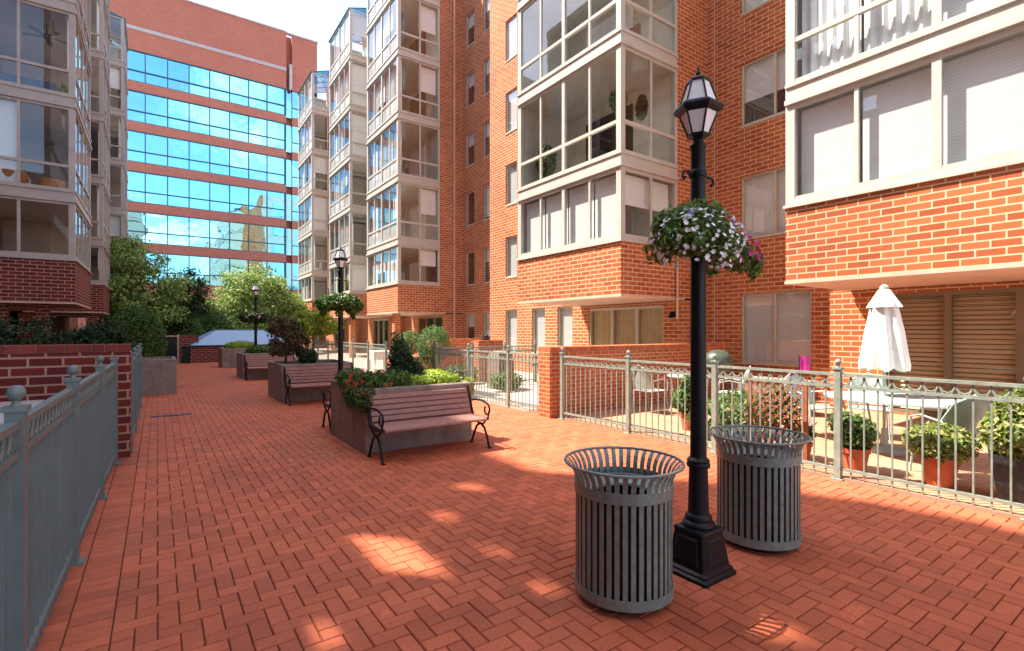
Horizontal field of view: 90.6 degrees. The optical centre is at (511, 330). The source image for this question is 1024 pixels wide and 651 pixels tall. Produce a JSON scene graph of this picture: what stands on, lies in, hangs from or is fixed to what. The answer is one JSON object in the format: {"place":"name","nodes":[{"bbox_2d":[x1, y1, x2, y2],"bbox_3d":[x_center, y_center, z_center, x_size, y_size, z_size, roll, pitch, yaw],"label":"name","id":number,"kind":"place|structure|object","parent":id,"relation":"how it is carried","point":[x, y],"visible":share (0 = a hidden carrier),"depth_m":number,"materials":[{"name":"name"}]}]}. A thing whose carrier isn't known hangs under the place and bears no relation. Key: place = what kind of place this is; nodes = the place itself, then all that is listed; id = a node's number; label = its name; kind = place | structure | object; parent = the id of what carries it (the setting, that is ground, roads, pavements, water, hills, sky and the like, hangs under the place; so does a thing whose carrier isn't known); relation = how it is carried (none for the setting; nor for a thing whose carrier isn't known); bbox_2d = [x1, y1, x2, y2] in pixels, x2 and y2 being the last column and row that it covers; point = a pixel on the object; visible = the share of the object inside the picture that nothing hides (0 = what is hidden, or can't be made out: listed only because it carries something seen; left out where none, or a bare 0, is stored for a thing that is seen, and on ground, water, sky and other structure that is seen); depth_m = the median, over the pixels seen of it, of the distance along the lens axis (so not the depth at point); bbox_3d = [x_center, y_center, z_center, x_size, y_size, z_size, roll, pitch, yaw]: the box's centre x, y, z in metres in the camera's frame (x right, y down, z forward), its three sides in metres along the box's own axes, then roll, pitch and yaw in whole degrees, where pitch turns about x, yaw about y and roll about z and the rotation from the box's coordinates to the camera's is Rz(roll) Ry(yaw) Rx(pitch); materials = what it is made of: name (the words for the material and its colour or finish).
{"place":"outdoors","nodes":[
{"label":"outdoors","id":0,"kind":"place"},
{"bbox_2d":[70,0,317,330],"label":"office building","id":1,"kind":"structure","parent":0,"point":[212,140],"depth_m":56.19,"materials":[{"name":"brick"}]},
{"bbox_2d":[110,44,304,118],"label":"ribbon window","id":2,"kind":"structure","parent":1,"relation":"in","point":[143,67],"depth_m":55.97,"materials":[{"name":"glass"}]},
{"bbox_2d":[128,89,297,152],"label":"ribbon window","id":3,"kind":"structure","parent":1,"relation":"in","point":[143,107],"depth_m":55.97,"materials":[{"name":"glass"}]},
{"bbox_2d":[128,129,297,186],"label":"ribbon window","id":4,"kind":"structure","parent":1,"relation":"in","point":[143,147],"depth_m":55.97,"materials":[{"name":"glass"}]},
{"bbox_2d":[128,170,297,220],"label":"ribbon window","id":5,"kind":"structure","parent":1,"relation":"in","point":[143,187],"depth_m":55.97,"materials":[{"name":"glass"}]},
{"bbox_2d":[128,210,297,255],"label":"ribbon window","id":6,"kind":"structure","parent":1,"relation":"in","point":[164,229],"depth_m":56.14,"materials":[{"name":"glass"}]},
{"bbox_2d":[130,252,297,289],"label":"ribbon window","id":7,"kind":"structure","parent":1,"relation":"in","point":[208,265],"depth_m":56.58,"materials":[{"name":"glass"}]},
{"bbox_2d":[190,0,366,99],"label":"sky","id":8,"kind":"structure","parent":0,"point":[316,20],"materials":[{"name":"white"}]},
{"bbox_2d":[295,348,536,411],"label":"patio slab","id":9,"kind":"structure","parent":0,"point":[497,394],"depth_m":13.44,"materials":[{"name":"concrete"}]},
{"bbox_2d":[308,338,387,371],"bbox_3d":[-6.929,0.960,20.357,0.120,1.280,10.220,0,0,-35],"label":"iron fence","id":10,"kind":"object","parent":9,"relation":"on","point":[362,346],"visible":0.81,"depth_m":18.11,"materials":[{"name":"metal"}]},
{"bbox_2d":[387,356,443,369],"bbox_3d":[-3.632,1.290,18.698,1.700,0.620,1.624,0,0,-35],"label":"brick planter","id":11,"kind":"object","parent":9,"relation":"on","point":[423,363],"visible":0.06,"depth_m":18.42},
{"bbox_2d":[399,330,420,354],"bbox_3d":[-3.749,0.530,18.488,0.936,1.144,0.930,0,0,-35],"label":"topiary ball","id":12,"kind":"object","parent":11,"relation":"in","point":[407,333],"visible":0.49,"depth_m":18.31,"materials":[{"name":"green plant"}]},
{"bbox_2d":[416,325,451,369],"bbox_3d":[-2.413,0.685,15.635,1.146,1.773,1.146,0,0,-35],"label":"topiary ball","id":13,"kind":"object","parent":9,"relation":"on","point":[433,334],"visible":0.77,"depth_m":15.44,"materials":[{"name":"green plant"}]},
{"bbox_2d":[427,339,480,368],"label":"brick wall","id":14,"kind":"structure","parent":9,"relation":"on","point":[459,342],"depth_m":21.14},
{"bbox_2d":[445,362,524,390],"bbox_3d":[-0.790,1.246,13.914,1.227,0.659,2.793,0,0,-42],"label":"shrub","id":15,"kind":"object","parent":9,"relation":"on","point":[498,377],"visible":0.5,"depth_m":13.17,"materials":[{"name":"green plant"}]},
{"bbox_2d":[434,342,538,413],"bbox_3d":[-0.721,0.954,11.490,0.120,1.293,4.570,0,0,-35],"label":"iron fence","id":16,"kind":"object","parent":9,"relation":"on","point":[508,353],"visible":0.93,"depth_m":10.79,"materials":[{"name":"metal"}]},
{"bbox_2d":[437,341,536,385],"bbox_3d":[-0.649,0.954,14.439,3.420,1.293,0.120,0,0,-35],"label":"iron fence","id":17,"kind":"object","parent":9,"relation":"on","point":[522,349],"visible":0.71,"depth_m":14.72,"materials":[{"name":"metal"}]},
{"bbox_2d":[474,340,502,381],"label":"brick wall","id":18,"kind":"structure","parent":9,"relation":"on","point":[481,343],"depth_m":15.54,"materials":[{"name":"brick"}]},
{"bbox_2d":[488,351,513,388],"bbox_3d":[-0.313,1.045,13.697,0.500,0.990,0.600,0,0,-35],"label":"gas grill","id":19,"kind":"object","parent":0,"point":[497,365],"visible":0.4,"depth_m":13.49,"materials":[{"name":"metal"}]},
{"bbox_2d":[35,362,1023,650],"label":"plaza paving","id":20,"kind":"structure","parent":0,"point":[415,528],"depth_m":3.59,"materials":[{"name":"brick"}]},
{"bbox_2d":[0,355,120,650],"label":"iron fence","id":21,"kind":"object","parent":20,"relation":"on","point":[58,462],"visible":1,"depth_m":2.77,"materials":[{"name":"grey metal"}]},
{"bbox_2d":[0,344,130,458],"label":"brick wall","id":22,"kind":"structure","parent":20,"relation":"on","point":[37,372],"depth_m":5.97,"materials":[{"name":"brick"}]},
{"bbox_2d":[131,343,143,452],"bbox_3d":[-6.426,0.933,8.654,0.120,1.333,4.970,0,0,-35],"label":"iron fence","id":23,"kind":"object","parent":20,"relation":"on","point":[136,380],"visible":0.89,"depth_m":7.97,"materials":[{"name":"grey metal"}]},
{"bbox_2d":[142,356,176,395],"bbox_3d":[-9.353,1.160,13.227,0.950,0.880,1.600,0,0,-35],"label":"concrete planter","id":24,"kind":"object","parent":20,"relation":"on","point":[159,375],"visible":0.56,"depth_m":12.65,"materials":[{"name":"concrete"}]},
{"bbox_2d":[162,335,178,362],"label":"metal gate","id":25,"kind":"structure","parent":20,"relation":"on","point":[173,347],"depth_m":25.02,"materials":[{"name":"metal"}]},
{"bbox_2d":[179,335,198,362],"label":"brick wall","id":26,"kind":"structure","parent":20,"relation":"on","point":[186,340],"depth_m":25.23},
{"bbox_2d":[218,347,245,367],"bbox_3d":[-12.128,1.180,22.638,1.600,0.840,1.600,0,0,-35],"label":"concrete planter","id":27,"kind":"object","parent":20,"relation":"on","point":[226,357],"visible":0.49,"depth_m":21.73,"materials":[{"name":"concrete"}]},
{"bbox_2d":[189,330,282,362],"bbox_3d":[-15.545,0.772,28.608,4.810,1.655,5.460,0,0,-35],"label":"glass skylight","id":28,"kind":"object","parent":20,"relation":"on","point":[207,346],"visible":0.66,"depth_m":26.37,"materials":[{"name":"blue glass"}]},
{"bbox_2d":[251,283,260,345],"bbox_3d":[-9.399,-0.080,18.567,0.359,3.360,0.344,0,0,-35],"label":"street lamp","id":29,"kind":"object","parent":20,"relation":"on","point":[255,290],"visible":0.49,"depth_m":18.52,"materials":[{"name":"black metal"}]},
{"bbox_2d":[237,311,270,324],"bbox_3d":[-9.383,-0.474,18.523,1.195,0.530,0.945,0,0,-35],"label":"hanging basket","id":30,"kind":"object","parent":29,"relation":"hanging from","point":[252,317],"visible":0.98,"depth_m":18.33,"materials":[{"name":"green plant"}]},
{"bbox_2d":[236,352,294,378],"bbox_3d":[-8.604,1.180,17.658,1.600,0.840,1.600,0,0,-35],"label":"concrete planter","id":31,"kind":"object","parent":20,"relation":"on","point":[261,373],"visible":0.48,"depth_m":16.85,"materials":[{"name":"concrete"}]},
{"bbox_2d":[244,355,296,380],"bbox_3d":[-7.960,1.201,16.738,1.544,0.811,0.634,0,0,-35],"label":"park bench","id":32,"kind":"object","parent":20,"relation":"on","point":[250,360],"visible":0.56,"depth_m":16.68,"materials":[{"name":"wood"}]},
{"bbox_2d":[268,359,353,402],"bbox_3d":[-4.929,1.180,12.357,1.600,0.840,1.700,0,0,-35],"label":"concrete planter","id":33,"kind":"object","parent":20,"relation":"on","point":[277,390],"visible":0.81,"depth_m":11.60,"materials":[{"name":"concrete"}]},
{"bbox_2d":[264,314,311,363],"bbox_3d":[-5.305,0.224,12.021,0.827,1.237,1.040,0,0,23],"label":"purple tree","id":34,"kind":"object","parent":33,"relation":"on","point":[293,335],"visible":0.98,"depth_m":11.85,"materials":[{"name":"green plant"}]},
{"bbox_2d":[297,347,317,363],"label":"boxwood","id":35,"kind":"object","parent":33,"relation":"on","point":[308,356],"visible":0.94,"depth_m":11.75,"materials":[{"name":"green plant"}]},
{"bbox_2d":[293,309,348,349],"bbox_3d":[-4.718,0.151,12.558,1.345,1.381,1.014,0,0,-35],"label":"weeping tree","id":36,"kind":"object","parent":33,"relation":"on","point":[313,323],"visible":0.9,"depth_m":12.27,"materials":[{"name":"green plant"}]},
{"bbox_2d":[284,364,352,405],"bbox_3d":[-4.257,1.201,11.397,1.544,0.811,0.634,0,0,-35],"label":"park bench","id":37,"kind":"object","parent":20,"relation":"on","point":[308,372],"visible":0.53,"depth_m":11.38,"materials":[{"name":"wood"}]},
{"bbox_2d":[332,245,348,378],"bbox_3d":[-3.541,-0.080,10.461,0.359,3.360,0.344,0,0,-35],"label":"street lamp","id":38,"kind":"object","parent":20,"relation":"on","point":[340,259],"visible":0.56,"depth_m":10.41,"materials":[{"name":"black metal"}]},
{"bbox_2d":[313,292,364,319],"bbox_3d":[-3.544,-0.508,10.395,1.053,0.569,0.752,0,0,-35],"label":"hanging basket","id":39,"kind":"object","parent":38,"relation":"hanging from","point":[349,304],"visible":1,"depth_m":10.19,"materials":[{"name":"green plant"}]},
{"bbox_2d":[331,379,471,453],"bbox_3d":[-1.701,1.180,7.660,1.600,0.840,1.600,0,0,-35],"label":"concrete planter","id":40,"kind":"object","parent":20,"relation":"on","point":[349,426],"visible":0.39,"depth_m":7.03,"materials":[{"name":"concrete"}]},
{"bbox_2d":[334,368,411,415],"bbox_3d":[-1.968,0.818,7.219,0.997,0.576,1.447,0,0,-35],"label":"geranium bed","id":41,"kind":"object","parent":40,"relation":"in","point":[368,381],"visible":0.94,"depth_m":6.82,"materials":[{"name":"green plant"}]},
{"bbox_2d":[386,330,424,375],"bbox_3d":[-1.634,0.486,7.759,0.614,0.987,0.488,0,0,-35],"label":"conifer","id":42,"kind":"object","parent":40,"relation":"in","point":[403,362],"visible":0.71,"depth_m":7.65,"materials":[{"name":"green plant"}]},
{"bbox_2d":[406,368,474,394],"bbox_3d":[-1.294,0.810,7.705,1.104,0.429,1.170,0,0,-35],"label":"coleus bed","id":43,"kind":"object","parent":40,"relation":"in","point":[436,376],"visible":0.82,"depth_m":7.36,"materials":[{"name":"green plant"}]},
{"bbox_2d":[365,385,491,465],"bbox_3d":[-1.086,1.201,6.695,1.544,0.811,0.634,0,0,-35],"label":"park bench","id":44,"kind":"object","parent":20,"relation":"on","point":[387,427],"visible":1,"depth_m":6.75,"materials":[{"name":"wood"}]},
{"bbox_2d":[564,446,684,613],"bbox_3d":[0.676,1.190,3.080,0.718,0.814,0.718,0,0,-35],"label":"litter bin","id":45,"kind":"object","parent":20,"relation":"on","point":[624,540],"visible":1,"depth_m":2.85,"materials":[{"name":"metal"}]},
{"bbox_2d":[673,66,735,588],"bbox_3d":[1.241,-0.080,3.371,0.359,3.360,0.344,0,0,-35],"label":"street lamp","id":46,"kind":"object","parent":20,"relation":"on","point":[700,557],"visible":0.99,"depth_m":3.32,"materials":[{"name":"black metal"}]},
{"bbox_2d":[642,196,747,269],"bbox_3d":[1.158,-0.631,3.227,0.662,0.460,0.594,0,0,-35],"label":"hanging basket","id":47,"kind":"object","parent":46,"relation":"hanging from","point":[702,228],"visible":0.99,"depth_m":3.08,"materials":[{"name":"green plant"}]},
{"bbox_2d":[706,233,765,282],"bbox_3d":[1.521,-0.539,3.597,0.509,0.412,0.449,0,0,-35],"label":"hanging basket","id":48,"kind":"object","parent":46,"relation":"hanging from","point":[755,264],"visible":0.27,"depth_m":3.55,"materials":[{"name":"green plant"}]},
{"bbox_2d":[707,425,811,552],"bbox_3d":[1.873,1.190,3.863,0.718,0.814,0.718,0,0,38],"label":"litter bin","id":49,"kind":"object","parent":20,"relation":"on","point":[759,496],"visible":0.97,"depth_m":3.63,"materials":[{"name":"metal"}]},
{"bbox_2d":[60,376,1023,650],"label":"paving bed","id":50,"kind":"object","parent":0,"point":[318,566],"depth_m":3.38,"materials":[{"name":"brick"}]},
{"bbox_2d":[528,394,1023,519],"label":"patio floor","id":51,"kind":"structure","parent":0,"point":[982,477],"depth_m":6.21,"materials":[{"name":"concrete"}]},
{"bbox_2d":[538,343,725,417],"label":"brick wall","id":52,"kind":"structure","parent":51,"relation":"on","point":[548,381],"depth_m":9.96,"materials":[{"name":"brick"}]},
{"bbox_2d":[631,364,668,412],"bbox_3d":[2.616,1.105,9.706,0.583,0.933,0.564,0,0,-35],"label":"patio chair","id":53,"kind":"object","parent":51,"relation":"on","point":[643,381],"visible":0.64,"depth_m":9.61,"materials":[{"name":"metal"}]},
{"bbox_2d":[670,375,710,430],"bbox_3d":[2.828,1.118,8.012,0.632,0.905,0.607,0,0,-35],"label":"potted plant","id":54,"kind":"object","parent":51,"relation":"on","point":[681,400],"visible":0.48,"depth_m":7.93,"materials":[{"name":"green plant"}]},
{"bbox_2d":[706,350,733,404],"bbox_3d":[4.313,0.988,10.589,0.613,1.168,0.600,0,0,-35],"label":"kettle grill","id":55,"kind":"object","parent":51,"relation":"on","point":[724,358],"visible":0.58,"depth_m":10.38,"materials":[{"name":"grey metal"}]},
{"bbox_2d":[686,388,769,440],"bbox_3d":[3.273,1.254,7.536,1.430,0.772,0.863,0,0,-35],"label":"shrub","id":56,"kind":"object","parent":51,"relation":"on","point":[737,415],"visible":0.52,"depth_m":7.45,"materials":[{"name":"green plant"}]},
{"bbox_2d":[733,375,817,414],"bbox_3d":[5.086,1.240,9.909,0.560,0.600,1.460,0,0,-35],"label":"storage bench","id":57,"kind":"object","parent":51,"relation":"on","point":[738,385],"visible":0.13,"depth_m":9.82,"materials":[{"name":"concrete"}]},
{"bbox_2d":[748,375,807,460],"bbox_3d":[3.299,1.075,6.308,0.040,0.990,0.730,0,0,-35],"label":"wooden trellis","id":58,"kind":"object","parent":51,"relation":"on","point":[805,417],"visible":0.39,"depth_m":6.24,"materials":[{"name":"red wood"}]},
{"bbox_2d":[754,382,801,442],"bbox_3d":[3.353,1.073,6.368,0.177,0.880,0.657,0,0,-35],"label":"climbing vine","id":59,"kind":"object","parent":58,"relation":"attached to","point":[794,413],"visible":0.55,"depth_m":6.34,"materials":[{"name":"green plant"}]},
{"bbox_2d":[558,347,1023,520],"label":"iron fence","id":60,"kind":"object","parent":51,"relation":"on","point":[838,385],"visible":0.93,"depth_m":5.54,"materials":[{"name":"metal"}]},
{"bbox_2d":[783,373,833,425],"bbox_3d":[4.448,1.105,7.616,0.564,0.933,0.583,0,0,-18],"label":"patio chair","id":61,"kind":"object","parent":51,"relation":"on","point":[799,392],"visible":0.51,"depth_m":7.79,"materials":[{"name":"metal"}]},
{"bbox_2d":[827,409,880,471],"bbox_3d":[3.841,1.229,5.705,0.522,0.681,0.513,0,0,-35],"label":"potted plant","id":62,"kind":"object","parent":51,"relation":"on","point":[857,440],"visible":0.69,"depth_m":5.58,"materials":[{"name":"green plant"}]},
{"bbox_2d":[847,372,890,441],"bbox_3d":[5.289,1.105,7.505,0.564,0.933,0.583,0,0,34],"label":"patio chair","id":63,"kind":"object","parent":51,"relation":"on","point":[869,381],"visible":0.41,"depth_m":7.61,"materials":[{"name":"metal"}]},
{"bbox_2d":[858,284,910,455],"bbox_3d":[4.838,0.485,6.586,0.542,2.170,0.542,0,0,-35],"label":"patio umbrella","id":64,"kind":"object","parent":51,"relation":"on","point":[884,348],"visible":0.97,"depth_m":6.47,"materials":[{"name":"white fabric"}]},
{"bbox_2d":[823,391,962,422],"bbox_3d":[4.878,1.212,6.370,1.240,0.725,1.700,0,0,-35],"label":"patio table","id":65,"kind":"object","parent":51,"relation":"on","point":[914,400],"visible":0.39,"depth_m":6.28,"materials":[{"name":"metal"}]},
{"bbox_2d":[899,420,982,488],"bbox_3d":[4.338,1.238,5.135,0.661,0.664,0.668,0,0,-35],"label":"potted plant","id":66,"kind":"object","parent":51,"relation":"on","point":[964,439],"visible":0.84,"depth_m":5.01,"materials":[{"name":"green plant"}]},
{"bbox_2d":[909,394,994,483],"bbox_3d":[4.688,1.105,5.380,0.564,0.933,0.583,0,0,2],"label":"patio chair","id":67,"kind":"object","parent":51,"relation":"on","point":[964,413],"visible":0.3,"depth_m":5.17,"materials":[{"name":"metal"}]},
{"bbox_2d":[976,387,1023,503],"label":"potted plant","id":68,"kind":"object","parent":51,"relation":"on","point":[1001,446],"visible":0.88,"depth_m":4.64,"materials":[{"name":"green plant"}]},
{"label":"ground","id":69,"kind":"structure","parent":0,"visible":0},
{"bbox_2d":[0,0,128,344],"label":"apartment building","id":70,"kind":"structure","parent":69,"relation":"on","point":[55,250],"depth_m":17.34,"materials":[{"name":"glass"}]},
{"bbox_2d":[0,72,57,90],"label":"balcony planter","id":71,"kind":"object","parent":70,"relation":"on","point":[30,82],"visible":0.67,"depth_m":14.98,"materials":[{"name":"blue plastic"}]},
{"bbox_2d":[22,25,66,45],"bbox_3d":[-14.627,-9.380,15.924,1.188,0.420,1.135,0,0,-35],"label":"ceiling fan","id":72,"kind":"object","parent":70,"relation":"hanging from","point":[47,36],"visible":0.98,"depth_m":15.82,"materials":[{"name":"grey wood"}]},
{"bbox_2d":[37,177,64,187],"bbox_3d":[-14.044,-4.420,15.437,0.640,0.360,0.640,0,0,-35],"label":"wicker chair","id":73,"kind":"object","parent":70,"relation":"on","point":[45,181],"visible":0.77,"depth_m":15.21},
{"bbox_2d":[142,263,221,343],"bbox_3d":[-20.030,-1.242,30.756,4.138,5.752,4.002,0,0,-7],"label":"tree","id":74,"kind":"object","parent":69,"relation":"on","point":[198,305],"visible":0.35,"depth_m":30.76,"materials":[{"name":"green plant"}]},
{"bbox_2d":[167,308,237,338],"bbox_3d":[-18.780,0.102,30.613,2.208,2.998,3.784,0,0,39],"label":"tree","id":75,"kind":"object","parent":69,"relation":"on","point":[194,322],"visible":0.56,"depth_m":30.39,"materials":[{"name":"green plant"}]},
{"bbox_2d":[204,263,311,330],"bbox_3d":[-17.131,-1.435,34.240,7.406,6.142,5.470,0,0,-35],"label":"tree","id":76,"kind":"object","parent":69,"relation":"on","point":[272,294],"visible":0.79,"depth_m":33.40,"materials":[{"name":"green plant"}]},
{"bbox_2d":[297,0,1023,418],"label":"apartment building","id":77,"kind":"structure","parent":69,"relation":"on","point":[859,152],"depth_m":13.00,"materials":[{"name":"orange brick"}]},
{"bbox_2d":[373,319,387,349],"bbox_3d":[-8.135,0.420,31.720,0.200,2.240,2.700,0,0,-35],"label":"patio door","id":78,"kind":"structure","parent":77,"relation":"in","point":[381,324],"depth_m":31.99,"materials":[{"name":"beige glass"}]},
{"bbox_2d":[419,316,441,354],"bbox_3d":[-4.092,0.420,25.945,0.200,2.240,2.800,0,0,-35],"label":"patio door","id":79,"kind":"structure","parent":77,"relation":"in","point":[426,321],"depth_m":26.26,"materials":[{"name":"glass"}]},
{"bbox_2d":[465,251,473,286],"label":"window","id":80,"kind":"structure","parent":77,"relation":"in","point":[471,254],"depth_m":24.49,"materials":[{"name":"grey glass"}]},
{"bbox_2d":[465,191,473,226],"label":"window","id":81,"kind":"structure","parent":77,"relation":"in","point":[471,194],"depth_m":24.49,"materials":[{"name":"grey glass"}]},
{"bbox_2d":[465,130,473,167],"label":"window","id":82,"kind":"structure","parent":77,"relation":"in","point":[471,135],"depth_m":24.48,"materials":[{"name":"grey glass"}]},
{"bbox_2d":[465,70,473,108],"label":"window","id":83,"kind":"structure","parent":77,"relation":"in","point":[471,75],"depth_m":24.48,"materials":[{"name":"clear glass"}]},
{"bbox_2d":[465,9,473,49],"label":"window","id":84,"kind":"structure","parent":77,"relation":"in","point":[471,15],"depth_m":24.48,"materials":[{"name":"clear glass"}]},
{"bbox_2d":[483,247,489,283],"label":"window","id":85,"kind":"structure","parent":77,"relation":"in","point":[486,250],"depth_m":23.25,"materials":[{"name":"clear glass"}]},
{"bbox_2d":[483,183,489,221],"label":"window","id":86,"kind":"structure","parent":77,"relation":"in","point":[487,187],"depth_m":23.22,"materials":[{"name":"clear glass"}]},
{"bbox_2d":[505,235,516,278],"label":"window","id":87,"kind":"structure","parent":77,"relation":"in","point":[511,241],"depth_m":20.11,"materials":[{"name":"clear glass"}]},
{"bbox_2d":[505,161,516,206],"bbox_3d":[0.036,-5.765,19.972,0.210,1.650,0.780,0,0,-35],"label":"window","id":88,"kind":"structure","parent":77,"relation":"in","point":[512,168],"depth_m":20.11,"materials":[{"name":"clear glass"}]},
{"bbox_2d":[505,88,516,134],"bbox_3d":[0.036,-8.635,19.972,0.210,1.650,0.780,0,0,-35],"label":"window","id":89,"kind":"structure","parent":77,"relation":"in","point":[511,96],"depth_m":20.11,"materials":[{"name":"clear glass"}]},
{"bbox_2d":[505,14,516,62],"bbox_3d":[0.036,-11.505,19.972,0.210,1.650,0.780,0,0,-35],"label":"window","id":90,"kind":"structure","parent":77,"relation":"in","point":[512,23],"depth_m":20.11,"materials":[{"name":"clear glass"}]},
{"bbox_2d":[507,309,516,351],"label":"window","id":91,"kind":"structure","parent":77,"relation":"in","point":[511,314],"depth_m":20.11,"materials":[{"name":"clear glass"}]},
{"bbox_2d":[531,308,544,353],"bbox_3d":[1.028,0.015,18.555,0.210,1.670,0.780,0,0,-35],"label":"window","id":92,"kind":"structure","parent":77,"relation":"in","point":[538,313],"depth_m":18.69,"materials":[{"name":"clear glass"}]},
{"bbox_2d":[534,145,557,177],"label":"house plant","id":93,"kind":"object","parent":77,"relation":"on","point":[549,165],"visible":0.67,"depth_m":14.97,"materials":[{"name":"green plant"}]},
{"bbox_2d":[558,306,571,345],"bbox_3d":[1.871,0.015,17.351,0.210,1.670,0.780,0,0,-35],"label":"window","id":94,"kind":"structure","parent":77,"relation":"in","point":[564,313],"depth_m":17.50,"materials":[{"name":"clear glass"}]},
{"bbox_2d":[590,305,662,344],"bbox_3d":[3.422,0.420,15.196,0.178,2.240,2.930,0,0,-35],"label":"patio door","id":95,"kind":"structure","parent":77,"relation":"in","point":[638,324],"depth_m":15.24,"materials":[{"name":"glass"}]},
{"bbox_2d":[634,94,648,122],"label":"hanging plant","id":96,"kind":"object","parent":77,"relation":"hanging from","point":[642,105],"visible":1,"depth_m":12.94,"materials":[{"name":"brown plant"}]},
{"bbox_2d":[740,0,770,16],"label":"window","id":97,"kind":"structure","parent":77,"relation":"in","point":[748,6],"depth_m":12.88,"materials":[{"name":"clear glass"}]},
{"bbox_2d":[740,46,785,128],"bbox_3d":[6.425,-5.985,12.330,0.210,1.630,1.710,0,0,-35],"label":"window","id":98,"kind":"structure","parent":77,"relation":"in","point":[763,78],"depth_m":12.63,"materials":[{"name":"beige glass"}]},
{"bbox_2d":[742,166,785,239],"bbox_3d":[6.425,-3.115,12.330,0.210,1.630,1.710,0,0,-35],"label":"window","id":99,"kind":"structure","parent":77,"relation":"in","point":[763,193],"depth_m":12.61,"materials":[{"name":"beige glass"}]},
{"bbox_2d":[740,290,810,367],"bbox_3d":[6.425,-0.045,12.330,0.210,1.790,1.710,0,0,-35],"label":"window","id":100,"kind":"structure","parent":77,"relation":"in","point":[776,326],"depth_m":12.32,"materials":[{"name":"beige glass"}]},
{"bbox_2d":[886,287,1023,416],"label":"patio door","id":101,"kind":"structure","parent":77,"relation":"in","point":[977,334],"depth_m":8.88,"materials":[{"name":"brown metal"}]},
{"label":"planting bed","id":102,"kind":"structure","parent":0,"visible":0},
{"bbox_2d":[0,315,74,344],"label":"shrub","id":103,"kind":"object","parent":102,"relation":"on","point":[42,337],"visible":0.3,"depth_m":11.36,"materials":[{"name":"green plant"}]},
{"bbox_2d":[57,314,137,356],"bbox_3d":[-11.075,0.557,13.476,1.570,1.987,1.765,0,0,32],"label":"shrub","id":104,"kind":"object","parent":102,"relation":"on","point":[87,334],"visible":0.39,"depth_m":13.32,"materials":[{"name":"green plant"}]},
{"bbox_2d":[103,303,168,356],"bbox_3d":[-12.607,0.302,16.991,1.821,2.537,1.834,0,0,-35],"label":"clipped hedge","id":105,"kind":"object","parent":102,"relation":"on","point":[149,330],"visible":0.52,"depth_m":16.74,"materials":[{"name":"green plant"}]},
{"bbox_2d":[107,233,197,328],"bbox_3d":[-20.447,-1.949,28.381,4.965,7.171,3.960,0,0,-35],"label":"tree","id":106,"kind":"object","parent":102,"relation":"on","point":[129,279],"visible":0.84,"depth_m":27.86,"materials":[{"name":"green plant"}]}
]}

